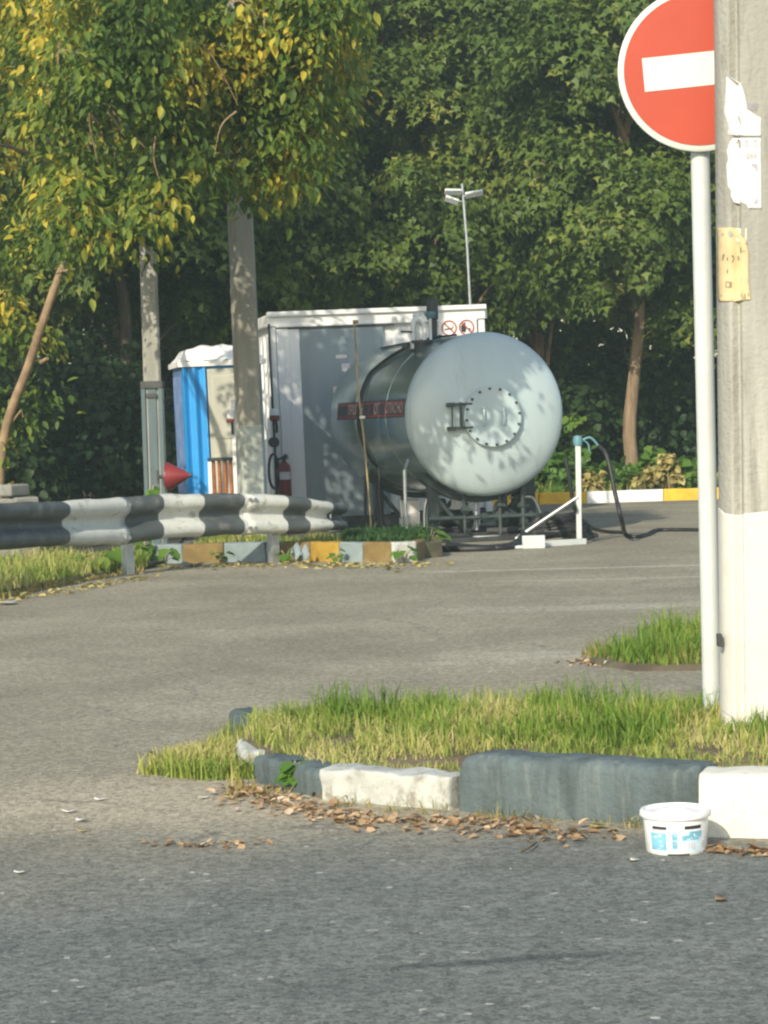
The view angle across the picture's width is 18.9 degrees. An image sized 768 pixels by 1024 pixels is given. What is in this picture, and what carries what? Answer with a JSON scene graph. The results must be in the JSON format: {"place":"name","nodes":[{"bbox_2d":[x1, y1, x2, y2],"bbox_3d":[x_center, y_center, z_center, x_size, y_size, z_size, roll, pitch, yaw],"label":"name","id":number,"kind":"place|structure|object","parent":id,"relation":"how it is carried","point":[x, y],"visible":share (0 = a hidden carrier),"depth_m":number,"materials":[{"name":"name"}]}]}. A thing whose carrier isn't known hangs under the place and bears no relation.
{"place":"outdoors","nodes":[
{"label":"outdoors","id":0,"kind":"place"},
{"bbox_2d":[0,538,183,592],"bbox_3d":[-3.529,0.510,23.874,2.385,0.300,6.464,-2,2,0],"label":"grass","id":1,"kind":"structure","parent":0,"point":[16,570],"depth_m":23.75,"materials":[{"name":"green plant"}]},
{"bbox_2d":[6,496,40,556],"bbox_3d":[-4.110,0.223,26.223,0.300,0.790,0.300,-3,3,-35],"label":"stone block","id":2,"kind":"object","parent":1,"relation":"on","point":[27,499],"depth_m":26.09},
{"bbox_2d":[0,484,28,496],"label":"stone block","id":3,"kind":"object","parent":2,"relation":"on","point":[8,490],"depth_m":26.06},
{"bbox_2d":[0,377,76,501],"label":"shrub","id":4,"kind":"object","parent":1,"relation":"on","point":[34,467],"visible":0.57,"depth_m":34.66,"materials":[{"name":"green plant"}]},
{"bbox_2d":[0,358,143,499],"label":"shrub","id":5,"kind":"object","parent":1,"relation":"on","point":[80,445],"visible":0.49,"depth_m":36.94,"materials":[{"name":"green plant"}]},
{"bbox_2d":[0,565,149,599],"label":"grass","id":6,"kind":"structure","parent":1,"relation":"on","point":[34,587],"depth_m":22.50,"materials":[{"name":"green plant"}]},
{"bbox_2d":[2,328,173,499],"bbox_3d":[-4.998,-1.367,38.839,3.205,3.471,2.426,-2,2,0],"label":"shrub","id":7,"kind":"object","parent":1,"relation":"on","point":[101,363],"visible":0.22,"depth_m":38.48,"materials":[{"name":"green plant"}]},
{"bbox_2d":[72,549,121,570],"bbox_3d":[-3.022,0.523,24.300,0.453,0.245,0.501,-3,3,-31],"label":"broad leaved weed","id":8,"kind":"object","parent":1,"relation":"on","point":[114,555],"visible":0.59,"depth_m":24.23,"materials":[{"name":"green plant"}]},
{"bbox_2d":[80,372,178,496],"bbox_3d":[-3.499,-1.050,37.930,3.395,2.562,2.628,-2,2,0],"label":"shrub","id":9,"kind":"object","parent":1,"relation":"on","point":[170,440],"visible":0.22,"depth_m":37.46,"materials":[{"name":"green plant"}]},
{"bbox_2d":[134,485,160,560],"bbox_3d":[-2.655,0.178,25.805,0.340,0.955,0.267,-3,2,-17],"label":"tall weed","id":10,"kind":"object","parent":1,"relation":"on","point":[155,490],"visible":0.26,"depth_m":25.78,"materials":[{"name":"green plant"}]},
{"bbox_2d":[138,7,168,544],"bbox_3d":[-2.770,-2.676,27.113,0.264,6.821,0.290,-2,2,0],"label":"utility pole","id":11,"kind":"object","parent":1,"relation":"on","point":[152,385],"visible":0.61,"depth_m":27.05,"materials":[{"name":"concrete"}]},
{"bbox_2d":[156,462,191,490],"bbox_3d":[-2.446,-0.414,26.901,0.428,0.344,0.346,-2,2,0],"label":"fire bucket","id":12,"kind":"object","parent":11,"relation":"attached to","point":[173,476],"visible":1,"depth_m":26.80,"materials":[{"name":"metal"}]},
{"bbox_2d":[0,0,386,497],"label":"yellowing tree","id":13,"kind":"object","parent":1,"relation":"on","point":[274,97],"visible":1,"depth_m":23.36,"materials":[{"name":"green plant"}]},
{"bbox_2d":[132,715,267,780],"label":"grass","id":14,"kind":"structure","parent":0,"point":[207,760],"depth_m":10.07,"materials":[{"name":"green plant"}]},
{"bbox_2d":[193,531,342,542],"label":"grass","id":15,"kind":"structure","parent":0,"point":[258,537],"depth_m":26.30,"materials":[{"name":"green plant"}]},
{"bbox_2d":[191,535,442,557],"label":"bed soil","id":16,"kind":"structure","parent":0,"point":[433,548],"depth_m":25.30,"materials":[{"name":"brown soil"}]},
{"bbox_2d":[220,0,265,536],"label":"utility pole","id":17,"kind":"object","parent":16,"relation":"on","point":[251,475],"visible":0.39,"depth_m":27.43,"materials":[{"name":"concrete"}]},
{"bbox_2d":[337,520,433,541],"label":"grass","id":18,"kind":"structure","parent":16,"relation":"on","point":[385,534],"depth_m":25.91,"materials":[{"name":"green plant"}]},
{"bbox_2d":[0,499,767,1023],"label":"asphalt","id":19,"kind":"structure","parent":0,"point":[108,917],"depth_m":8.18,"materials":[{"name":"grey asphalt"}]},
{"bbox_2d":[0,78,65,381],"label":"broadleaf tree","id":20,"kind":"object","parent":19,"relation":"on","point":[2,346],"visible":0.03,"depth_m":39.95,"materials":[{"name":"green plant"}]},
{"bbox_2d":[0,572,158,604],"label":"fallen leaves","id":21,"kind":"object","parent":19,"relation":"on","point":[89,585],"visible":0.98,"depth_m":22.15,"materials":[{"name":"beige plant"}]},
{"bbox_2d":[0,0,291,497],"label":"broadleaf tree","id":22,"kind":"object","parent":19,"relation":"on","point":[83,283],"visible":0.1,"depth_m":40.10,"materials":[{"name":"green plant"}]},
{"bbox_2d":[154,548,179,564],"bbox_3d":[-2.389,0.499,25.402,0.300,0.209,0.300,-2,2,0],"label":"broad leaved weed","id":23,"kind":"object","parent":19,"relation":"on","point":[173,553],"visible":0.96,"depth_m":25.35,"materials":[{"name":"green plant"}]},
{"bbox_2d":[153,543,184,562],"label":"kerb block","id":24,"kind":"structure","parent":19,"relation":"on","point":[178,547],"depth_m":25.84,"materials":[{"name":"blue paint"}]},
{"bbox_2d":[0,493,347,574],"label":"guardrail","id":25,"kind":"object","parent":19,"relation":"on","point":[126,523],"visible":0.92,"depth_m":24.05,"materials":[{"name":"white metal"}]},
{"bbox_2d":[183,542,224,562],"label":"kerb block","id":26,"kind":"structure","parent":19,"relation":"on","point":[196,552],"depth_m":25.76,"materials":[{"name":"paint"}]},
{"bbox_2d":[141,838,272,848],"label":"fallen leaves","id":27,"kind":"object","parent":19,"relation":"on","point":[242,846],"visible":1,"depth_m":8.27,"materials":[{"name":"brown plant"}]},
{"bbox_2d":[168,344,266,539],"bbox_3d":[-2.256,-0.976,31.611,1.213,2.642,1.200,-2,2,-11],"label":"portable toilet","id":28,"kind":"object","parent":19,"relation":"on","point":[203,384],"visible":0.41,"depth_m":31.02,"materials":[{"name":"plastic"}]},
{"bbox_2d":[207,368,235,492],"bbox_3d":[-1.982,-0.884,31.112,0.749,2.130,0.050,-2,2,-11],"label":"door","id":29,"kind":"structure","parent":28,"relation":"in","point":[220,382],"depth_m":31.03,"materials":[{"name":"plastic"}]},
{"bbox_2d":[207,457,237,493],"bbox_3d":[-2.081,-0.166,30.214,0.450,1.101,0.300,-2,2,-10],"label":"rusty rack","id":30,"kind":"object","parent":19,"relation":"on","point":[211,474],"visible":0.28,"depth_m":30.07,"materials":[{"name":"metal"}]},
{"bbox_2d":[226,400,237,535],"bbox_3d":[-1.943,-0.510,29.566,0.109,1.850,0.112,-2,2,0],"label":"white post","id":31,"kind":"object","parent":19,"relation":"on","point":[230,416],"visible":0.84,"depth_m":29.56,"materials":[{"name":"metal"}]},
{"bbox_2d":[228,706,257,734],"bbox_3d":[-0.669,1.049,11.275,0.143,0.151,0.606,-2,2,-9],"label":"kerb stone","id":32,"kind":"object","parent":19,"relation":"on","point":[235,712],"visible":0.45,"depth_m":11.30,"materials":[{"name":"paint"}]},
{"bbox_2d":[224,541,266,561],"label":"kerb block","id":33,"kind":"structure","parent":19,"relation":"on","point":[249,551],"depth_m":25.66,"materials":[{"name":"blue paint"}]},
{"bbox_2d":[235,739,264,765],"bbox_3d":[-0.572,1.090,10.162,0.145,0.144,0.485,-2,2,-8],"label":"kerb stone","id":34,"kind":"object","parent":19,"relation":"on","point":[240,745],"visible":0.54,"depth_m":10.03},
{"bbox_2d":[253,753,336,795],"bbox_3d":[-0.343,1.098,9.541,0.168,0.157,0.576,-3,3,-33],"label":"kerb stone","id":35,"kind":"object","parent":19,"relation":"on","point":[267,767],"visible":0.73,"depth_m":9.53,"materials":[{"name":"paint"}]},
{"bbox_2d":[281,541,315,560],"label":"kerb block","id":36,"kind":"structure","parent":19,"relation":"on","point":[286,546],"depth_m":25.50,"materials":[{"name":"paint"}]},
{"bbox_2d":[155,560,453,571],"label":"fallen leaves","id":37,"kind":"object","parent":19,"relation":"on","point":[372,565],"visible":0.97,"depth_m":24.45,"materials":[{"name":"beige plant"}]},
{"bbox_2d":[290,542,309,560],"bbox_3d":[-0.906,0.431,24.986,0.221,0.220,0.063,-2,2,0],"label":"plastic bag","id":38,"kind":"object","parent":37,"relation":"on","point":[303,552],"visible":1,"depth_m":24.98,"materials":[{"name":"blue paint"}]},
{"bbox_2d":[310,541,340,561],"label":"kerb block","id":39,"kind":"structure","parent":19,"relation":"on","point":[321,551],"depth_m":25.22,"materials":[{"name":"yellow paint"}]},
{"bbox_2d":[339,541,363,561],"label":"kerb block","id":40,"kind":"structure","parent":19,"relation":"on","point":[353,552],"depth_m":24.95,"materials":[{"name":"blue paint"}]},
{"bbox_2d":[353,320,371,528],"bbox_3d":[-0.258,-0.983,28.260,0.160,2.745,0.094,-2,2,0],"label":"vent pole","id":41,"kind":"object","parent":19,"relation":"on","point":[355,322],"visible":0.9,"depth_m":28.27,"materials":[{"name":"metal"}]},
{"bbox_2d":[258,304,492,526],"bbox_3d":[-0.244,-1.404,34.259,3.268,3.157,2.460,-2,2,-9],"label":"kiosk","id":42,"kind":"object","parent":19,"relation":"on","point":[309,356],"visible":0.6,"depth_m":32.97,"materials":[{"name":"metal"}]},
{"bbox_2d":[267,437,278,489],"bbox_3d":[-1.575,-0.693,32.808,0.184,0.750,0.165,-2,2,-9],"label":"hose coil","id":43,"kind":"object","parent":42,"relation":"hanging from","point":[273,442],"visible":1,"depth_m":32.74,"materials":[{"name":"rubber"}]},
{"bbox_2d":[275,454,291,495],"bbox_3d":[-1.416,-0.520,32.794,0.201,0.605,0.225,-1,2,25],"label":"fire extinguisher","id":44,"kind":"object","parent":42,"relation":"attached to","point":[283,480],"visible":0.92,"depth_m":32.71,"materials":[{"name":"metal"}]},
{"bbox_2d":[438,318,476,335],"bbox_3d":[1.066,-2.595,33.207,0.568,0.387,0.030,-2,2,-9],"label":"prohibition board","id":45,"kind":"object","parent":42,"relation":"attached to","point":[457,326],"visible":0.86,"depth_m":33.20,"materials":[{"name":"white paint"}]},
{"bbox_2d":[444,184,482,304],"bbox_3d":[1.181,-3.812,33.360,0.566,1.890,0.144,-2,2,0],"label":"lamp mast","id":46,"kind":"object","parent":42,"relation":"on","point":[469,194],"visible":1,"depth_m":33.37,"materials":[{"name":"grey metal"}]},
{"bbox_2d":[363,541,391,562],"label":"kerb block","id":47,"kind":"structure","parent":19,"relation":"on","point":[378,551],"depth_m":24.75,"materials":[{"name":"paint"}]},
{"bbox_2d":[318,763,459,809],"bbox_3d":[0.037,1.097,9.109,0.636,0.180,0.176,0,3,34],"label":"kerb stone","id":48,"kind":"object","parent":19,"relation":"on","point":[390,785],"visible":0.89,"depth_m":9.03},
{"bbox_2d":[389,546,418,562],"bbox_3d":[0.218,0.458,24.446,0.343,0.194,0.297,-2,2,0],"label":"broad leaved weed","id":49,"kind":"object","parent":19,"relation":"on","point":[397,554],"visible":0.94,"depth_m":24.42,"materials":[{"name":"green plant"}]},
{"bbox_2d":[391,541,416,561],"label":"kerb block","id":50,"kind":"structure","parent":19,"relation":"on","point":[399,546],"depth_m":24.67,"materials":[{"name":"white concrete"}]},
{"bbox_2d":[399,496,419,527],"bbox_3d":[0.344,0.009,31.224,0.270,0.494,0.210,-2,2,-8],"label":"canister","id":51,"kind":"object","parent":19,"relation":"on","point":[413,508],"visible":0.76,"depth_m":31.13,"materials":[{"name":"plastic"}]},
{"bbox_2d":[205,783,625,847],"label":"fallen leaves","id":52,"kind":"object","parent":19,"relation":"on","point":[529,826],"visible":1,"depth_m":8.63,"materials":[{"name":"brown plant"}]},
{"bbox_2d":[224,782,643,828],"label":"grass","id":53,"kind":"structure","parent":19,"relation":"on","point":[421,807],"depth_m":8.87,"materials":[{"name":"brown plant"}]},
{"bbox_2d":[330,299,562,541],"bbox_3d":[0.763,-1.237,30.208,2.203,3.063,4.299,-2,2,-14],"label":"gas tank","id":54,"kind":"object","parent":19,"relation":"on","point":[478,415],"visible":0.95,"depth_m":28.48,"materials":[{"name":"metal"}]},
{"bbox_2d":[423,494,473,532],"bbox_3d":[0.816,0.036,29.394,0.551,0.589,0.405,-3,2,-20],"label":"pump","id":55,"kind":"object","parent":19,"relation":"on","point":[456,512],"visible":0.39,"depth_m":29.28,"materials":[{"name":"metal"}]},
{"bbox_2d":[451,495,480,529],"bbox_3d":[1.091,-0.051,30.823,0.350,0.594,0.210,-3,2,-20],"label":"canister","id":56,"kind":"object","parent":19,"relation":"on","point":[456,504],"visible":0.25,"depth_m":30.75,"materials":[{"name":"plastic"}]},
{"bbox_2d":[429,485,541,542],"bbox_3d":[1.327,0.016,28.534,1.459,0.657,0.573,-2,2,-13],"label":"pipework","id":57,"kind":"object","parent":19,"relation":"on","point":[499,505],"visible":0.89,"depth_m":28.71,"materials":[{"name":"metal"}]},
{"bbox_2d":[475,492,520,534],"bbox_3d":[1.470,-0.002,29.068,0.446,0.648,0.606,-1,3,30],"label":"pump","id":58,"kind":"object","parent":19,"relation":"on","point":[510,524],"visible":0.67,"depth_m":28.91,"materials":[{"name":"metal"}]},
{"bbox_2d":[445,531,592,550],"bbox_3d":[1.765,0.333,27.646,1.073,0.107,2.992,0,3,36],"label":"filling hose","id":59,"kind":"object","parent":19,"relation":"on","point":[511,546],"visible":0.63,"depth_m":27.73,"materials":[{"name":"black rubber"}]},
{"bbox_2d":[442,511,598,551],"bbox_3d":[1.966,0.162,28.048,1.072,0.413,4.357,-1,2,23],"label":"filling hose","id":60,"kind":"object","parent":19,"relation":"on","point":[479,548],"visible":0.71,"depth_m":26.30,"materials":[{"name":"black rubber"}]},
{"bbox_2d":[515,435,598,548],"bbox_3d":[1.889,-0.238,26.710,1.313,1.275,0.796,-2,2,0],"label":"hose stand","id":61,"kind":"object","parent":19,"relation":"on","point":[533,541],"visible":0.98,"depth_m":26.94,"materials":[{"name":"paint"}]},
{"bbox_2d":[564,458,622,533],"bbox_3d":[2.685,-0.210,28.823,0.631,1.022,4.045,-2,2,8],"label":"filling hose","id":62,"kind":"object","parent":61,"relation":"hanging from","point":[570,486],"visible":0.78,"depth_m":27.07,"materials":[{"name":"black rubber"}]},
{"bbox_2d":[597,444,698,538],"bbox_3d":[3.218,-0.274,28.114,0.929,1.183,2.767,0,3,38],"label":"filling hose","id":63,"kind":"object","parent":61,"relation":"hanging from","point":[602,449],"visible":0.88,"depth_m":26.95,"materials":[{"name":"black rubber"}]},
{"bbox_2d":[530,512,591,532],"bbox_3d":[2.169,0.152,29.220,0.954,0.300,0.629,-2,2,0],"label":"hose pile","id":64,"kind":"object","parent":19,"relation":"on","point":[567,523],"visible":0.52,"depth_m":28.99,"materials":[{"name":"black rubber"}]},
{"bbox_2d":[539,491,586,503],"bbox_3d":[3.106,-0.230,39.675,0.864,0.241,0.215,-1,2,20],"label":"kerb stone","id":65,"kind":"object","parent":19,"relation":"on","point":[554,497],"visible":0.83,"depth_m":39.61,"materials":[{"name":"yellow paint"}]},
{"bbox_2d":[459,748,717,824],"bbox_3d":[0.755,1.043,8.642,1.030,0.270,0.213,0,3,32],"label":"kerb stone","id":66,"kind":"object","parent":19,"relation":"on","point":[568,786],"visible":0.84,"depth_m":8.57,"materials":[{"name":"paint"}]},
{"bbox_2d":[587,489,662,502],"bbox_3d":[4.126,-0.258,39.541,1.322,0.242,0.217,-2,2,0],"label":"kerb stone","id":67,"kind":"object","parent":19,"relation":"on","point":[641,495],"visible":0.88,"depth_m":39.44,"materials":[{"name":"white paint"}]},
{"bbox_2d":[639,802,710,855],"bbox_3d":[1.001,1.079,7.910,0.247,0.164,0.252,-2,2,0],"label":"plastic bucket","id":68,"kind":"object","parent":19,"relation":"on","point":[675,828],"visible":1,"depth_m":7.82,"materials":[{"name":"white plastic"}]},
{"bbox_2d":[663,487,718,500],"bbox_3d":[5.404,-0.297,39.505,1.242,0.243,0.215,-2,2,3],"label":"kerb stone","id":69,"kind":"object","parent":19,"relation":"on","point":[672,494],"visible":0.52,"depth_m":39.43,"materials":[{"name":"yellow paint"}]},
{"bbox_2d":[698,766,767,838],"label":"kerb stone","id":70,"kind":"object","parent":19,"relation":"on","point":[734,799],"visible":0.95,"depth_m":8.10,"materials":[{"name":"beige paint"}]},
{"bbox_2d":[705,842,767,856],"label":"fallen leaves","id":71,"kind":"object","parent":19,"relation":"on","point":[753,848],"visible":1,"depth_m":7.82,"materials":[{"name":"brown plant"}]},
{"bbox_2d":[68,486,717,499],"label":"forest soil","id":72,"kind":"structure","parent":0,"point":[90,494],"depth_m":48.71,"materials":[{"name":"brown soil"}]},
{"bbox_2d":[0,4,197,381],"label":"broadleaf tree","id":73,"kind":"object","parent":72,"relation":"on","point":[86,309],"visible":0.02,"depth_m":40.71,"materials":[{"name":"green plant"}]},
{"bbox_2d":[0,83,228,376],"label":"broadleaf tree","id":74,"kind":"object","parent":72,"relation":"on","point":[118,332],"depth_m":46.23,"materials":[{"name":"green plant"}]},
{"bbox_2d":[102,0,412,358],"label":"broadleaf tree","id":75,"kind":"object","parent":72,"relation":"on","point":[275,290],"visible":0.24,"depth_m":41.27,"materials":[{"name":"green plant"}]},
{"bbox_2d":[130,0,461,314],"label":"broadleaf tree","id":76,"kind":"object","parent":72,"relation":"on","point":[270,306],"visible":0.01,"depth_m":44.91,"materials":[{"name":"green plant"}]},
{"bbox_2d":[198,0,499,309],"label":"broadleaf tree","id":77,"kind":"object","parent":72,"relation":"on","point":[387,247],"visible":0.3,"depth_m":41.90,"materials":[{"name":"green plant"}]},
{"bbox_2d":[0,86,717,491],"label":"wood","id":78,"kind":"object","parent":72,"relation":"on","point":[620,342],"visible":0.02,"depth_m":51.51,"materials":[{"name":"green plant"}]},
{"bbox_2d":[292,0,603,354],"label":"broadleaf tree","id":79,"kind":"object","parent":72,"relation":"on","point":[478,213],"visible":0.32,"depth_m":41.87,"materials":[{"name":"green plant"}]},
{"bbox_2d":[345,0,590,333],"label":"broadleaf tree","id":80,"kind":"object","parent":72,"relation":"on","point":[496,152],"visible":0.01,"depth_m":45.09,"materials":[{"name":"green plant"}]},
{"bbox_2d":[356,0,661,458],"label":"broadleaf tree","id":81,"kind":"object","parent":72,"relation":"on","point":[510,324],"visible":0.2,"depth_m":43.29,"materials":[{"name":"green plant"}]},
{"bbox_2d":[535,450,583,492],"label":"leafy plant","id":82,"kind":"object","parent":72,"relation":"on","point":[554,470],"visible":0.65,"depth_m":41.08,"materials":[{"name":"green plant"}]},
{"bbox_2d":[562,412,602,463],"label":"sapling","id":83,"kind":"object","parent":72,"relation":"on","point":[570,423],"visible":0.7,"depth_m":43.90,"materials":[{"name":"green plant"}]},
{"bbox_2d":[462,0,716,472],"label":"broadleaf tree","id":84,"kind":"object","parent":72,"relation":"on","point":[597,293],"visible":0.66,"depth_m":41.01,"materials":[{"name":"green plant"}]},
{"bbox_2d":[581,469,607,490],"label":"dry plant","id":85,"kind":"object","parent":72,"relation":"on","point":[595,481],"visible":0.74,"depth_m":41.18,"materials":[{"name":"beige plant"}]},
{"bbox_2d":[542,335,667,465],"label":"shrub","id":86,"kind":"object","parent":72,"relation":"on","point":[595,405],"visible":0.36,"depth_m":44.57,"materials":[{"name":"green plant"}]},
{"bbox_2d":[598,456,641,488],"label":"leafy plant","id":87,"kind":"object","parent":72,"relation":"on","point":[622,472],"visible":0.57,"depth_m":41.66,"materials":[{"name":"green plant"}]},
{"bbox_2d":[555,343,686,462],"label":"shrub","id":88,"kind":"object","parent":72,"relation":"on","point":[599,369],"visible":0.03,"depth_m":46.94,"materials":[{"name":"green plant"}]},
{"bbox_2d":[553,1,716,367],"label":"broadleaf tree","id":89,"kind":"object","parent":72,"relation":"on","point":[675,284],"visible":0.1,"depth_m":42.34,"materials":[{"name":"green plant"}]},
{"bbox_2d":[619,446,672,474],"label":"leafy plant","id":90,"kind":"object","parent":72,"relation":"on","point":[647,456],"visible":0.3,"depth_m":42.42,"materials":[{"name":"green plant"}]},
{"bbox_2d":[631,463,667,489],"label":"dry plant","id":91,"kind":"object","parent":72,"relation":"on","point":[650,475],"visible":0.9,"depth_m":41.49,"materials":[{"name":"beige plant"}]},
{"bbox_2d":[601,337,717,469],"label":"shrub","id":92,"kind":"object","parent":72,"relation":"on","point":[675,430],"visible":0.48,"depth_m":44.75,"materials":[{"name":"green plant"}]},
{"bbox_2d":[655,453,685,488],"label":"dry plant","id":93,"kind":"object","parent":72,"relation":"on","point":[666,461],"visible":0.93,"depth_m":41.45,"materials":[{"name":"beige plant"}]},
{"bbox_2d":[664,453,697,487],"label":"leafy plant","id":94,"kind":"object","parent":72,"relation":"on","point":[688,467],"visible":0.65,"depth_m":41.59,"materials":[{"name":"green plant"}]},
{"bbox_2d":[228,705,767,797],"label":"island soil","id":95,"kind":"structure","parent":0,"point":[422,760],"depth_m":9.60,"materials":[{"name":"brown soil"}]},
{"bbox_2d":[220,763,355,798],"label":"grass","id":96,"kind":"structure","parent":95,"relation":"on","point":[241,784],"depth_m":9.58,"materials":[{"name":"plant"}]},
{"bbox_2d":[274,759,307,786],"bbox_3d":[-0.375,1.088,9.465,0.161,0.138,0.132,-3,2,-19],"label":"broad leaved weed","id":97,"kind":"object","parent":95,"relation":"on","point":[284,777],"visible":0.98,"depth_m":9.42,"materials":[{"name":"green plant"}]},
{"bbox_2d":[618,0,719,712],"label":"road sign","id":98,"kind":"object","parent":95,"relation":"on","point":[666,71],"visible":0.68,"depth_m":10.38,"materials":[{"name":"metal"}]},
{"bbox_2d":[714,0,767,727],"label":"concrete pole","id":99,"kind":"object","parent":95,"relation":"on","point":[741,41],"visible":0.79,"depth_m":9.97,"materials":[{"name":"concrete"}]},
{"bbox_2d":[717,228,750,301],"bbox_3d":[1.496,-1.073,9.984,0.050,0.330,0.197,-4,3,-37],"label":"notice","id":100,"kind":"object","parent":99,"relation":"attached to","point":[732,266],"visible":1,"depth_m":9.96,"materials":[{"name":"paper"}]},
{"bbox_2d":[724,77,760,135],"bbox_3d":[1.539,-1.745,9.913,0.158,0.265,0.041,-1,3,29],"label":"poster","id":101,"kind":"object","parent":99,"relation":"attached to","point":[750,123],"visible":1,"depth_m":9.91,"materials":[{"name":"white paper"}]},
{"bbox_2d":[726,138,761,208],"bbox_3d":[1.550,-1.458,9.921,0.149,0.310,0.039,-1,3,28],"label":"poster","id":102,"kind":"object","parent":99,"relation":"attached to","point":[744,174],"visible":1,"depth_m":9.91,"materials":[{"name":"white paper"}]},
{"bbox_2d":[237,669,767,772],"bbox_3d":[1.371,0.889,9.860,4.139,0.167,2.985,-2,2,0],"label":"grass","id":103,"kind":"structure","parent":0,"point":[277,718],"depth_m":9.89,"materials":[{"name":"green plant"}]},
{"bbox_2d":[535,472,717,492],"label":"grass","id":104,"kind":"structure","parent":0,"point":[631,487],"depth_m":41.38,"materials":[{"name":"green plant"}]},
{"bbox_2d":[580,603,701,664],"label":"grass","id":105,"kind":"structure","parent":0,"point":[679,632],"depth_m":13.94,"materials":[{"name":"green plant"}]},
{"bbox_2d":[584,636,701,670],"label":"verge soil","id":106,"kind":"structure","parent":0,"point":[611,663],"depth_m":13.48,"materials":[{"name":"soil"}]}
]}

